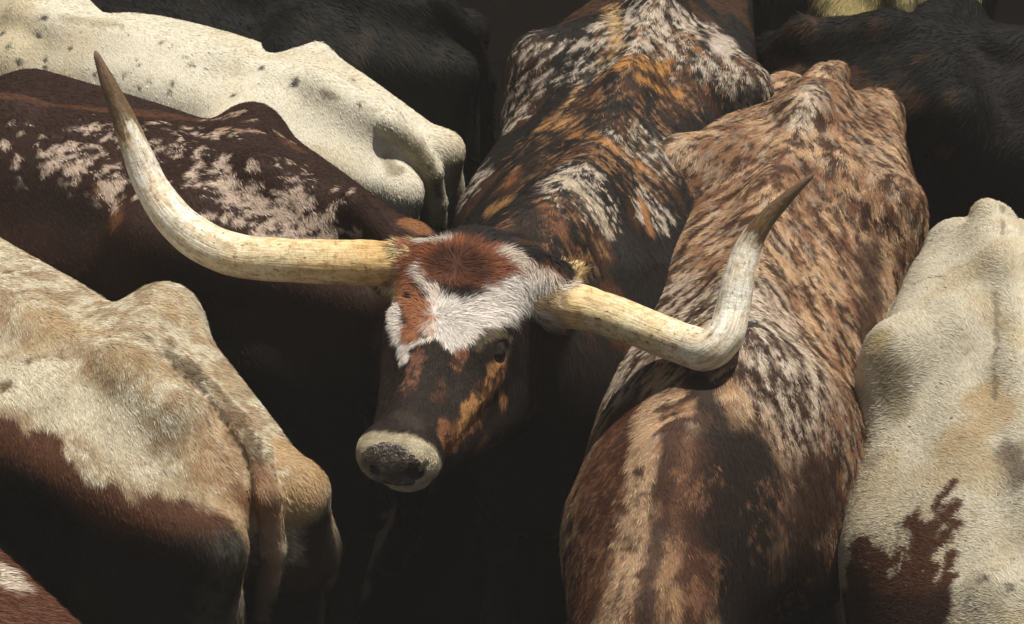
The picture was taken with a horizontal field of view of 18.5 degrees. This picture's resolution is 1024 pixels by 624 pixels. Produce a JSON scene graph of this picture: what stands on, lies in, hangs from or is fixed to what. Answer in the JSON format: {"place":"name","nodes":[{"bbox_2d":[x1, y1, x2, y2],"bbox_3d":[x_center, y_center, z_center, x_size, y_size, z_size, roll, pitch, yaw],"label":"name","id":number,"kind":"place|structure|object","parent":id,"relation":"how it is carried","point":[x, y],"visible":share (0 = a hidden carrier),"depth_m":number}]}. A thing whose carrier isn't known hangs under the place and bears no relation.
{"place":"outdoors","nodes":[
{"label":"outdoors","id":0,"kind":"place"},
{"bbox_2d":[323,0,1023,623],"bbox_3d":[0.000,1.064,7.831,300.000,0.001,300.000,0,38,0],"label":"ground","id":1,"kind":"structure","parent":0,"point":[437,578],"depth_m":8.35},
{"bbox_2d":[0,549,81,623],"bbox_3d":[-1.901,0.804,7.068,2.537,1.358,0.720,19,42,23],"label":"longhorn cow","id":2,"kind":"object","parent":1,"relation":"on","point":[25,598],"visible":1,"depth_m":6.46},
{"bbox_2d":[0,237,343,623],"bbox_3d":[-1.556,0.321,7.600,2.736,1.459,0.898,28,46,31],"label":"longhorn cow","id":3,"kind":"object","parent":1,"relation":"on","point":[156,467],"visible":0.99,"depth_m":6.70},
{"bbox_2d":[0,68,435,623],"bbox_3d":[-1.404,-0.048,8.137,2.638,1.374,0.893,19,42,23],"label":"longhorn cow","id":4,"kind":"object","parent":1,"relation":"on","point":[304,363],"visible":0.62,"depth_m":7.50},
{"bbox_2d":[0,0,465,232],"bbox_3d":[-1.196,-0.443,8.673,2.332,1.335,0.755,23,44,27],"label":"longhorn cow","id":5,"kind":"object","parent":1,"relation":"on","point":[385,146],"visible":0.41,"depth_m":8.14},
{"bbox_2d":[90,0,499,229],"bbox_3d":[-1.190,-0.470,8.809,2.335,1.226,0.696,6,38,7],"label":"longhorn cow","id":6,"kind":"object","parent":1,"relation":"on","point":[428,60],"visible":0.21,"depth_m":8.35},
{"bbox_2d":[94,0,813,623],"bbox_3d":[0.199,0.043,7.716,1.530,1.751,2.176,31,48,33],"label":"longhorn cow","id":7,"kind":"object","parent":1,"relation":"on","point":[520,318],"visible":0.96,"depth_m":7.11},
{"bbox_2d":[559,60,929,623],"bbox_3d":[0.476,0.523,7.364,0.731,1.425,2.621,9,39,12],"label":"longhorn cow","id":8,"kind":"object","parent":1,"relation":"on","point":[721,495],"visible":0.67,"depth_m":6.86},
{"bbox_2d":[760,0,999,31],"bbox_3d":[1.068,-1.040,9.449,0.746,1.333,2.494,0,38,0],"label":"longhorn cow","id":9,"kind":"object","parent":1,"relation":"on","point":[776,13],"visible":0.1,"depth_m":8.44},
{"bbox_2d":[755,0,1023,230],"bbox_3d":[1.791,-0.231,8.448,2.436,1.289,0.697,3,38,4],"label":"longhorn cow","id":10,"kind":"object","parent":1,"relation":"on","point":[950,73],"visible":0.47,"depth_m":8.07},
{"bbox_2d":[838,198,1023,623],"bbox_3d":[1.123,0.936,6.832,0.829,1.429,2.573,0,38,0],"label":"longhorn cow","id":11,"kind":"object","parent":1,"relation":"on","point":[932,531],"visible":0.87,"depth_m":6.79}
]}

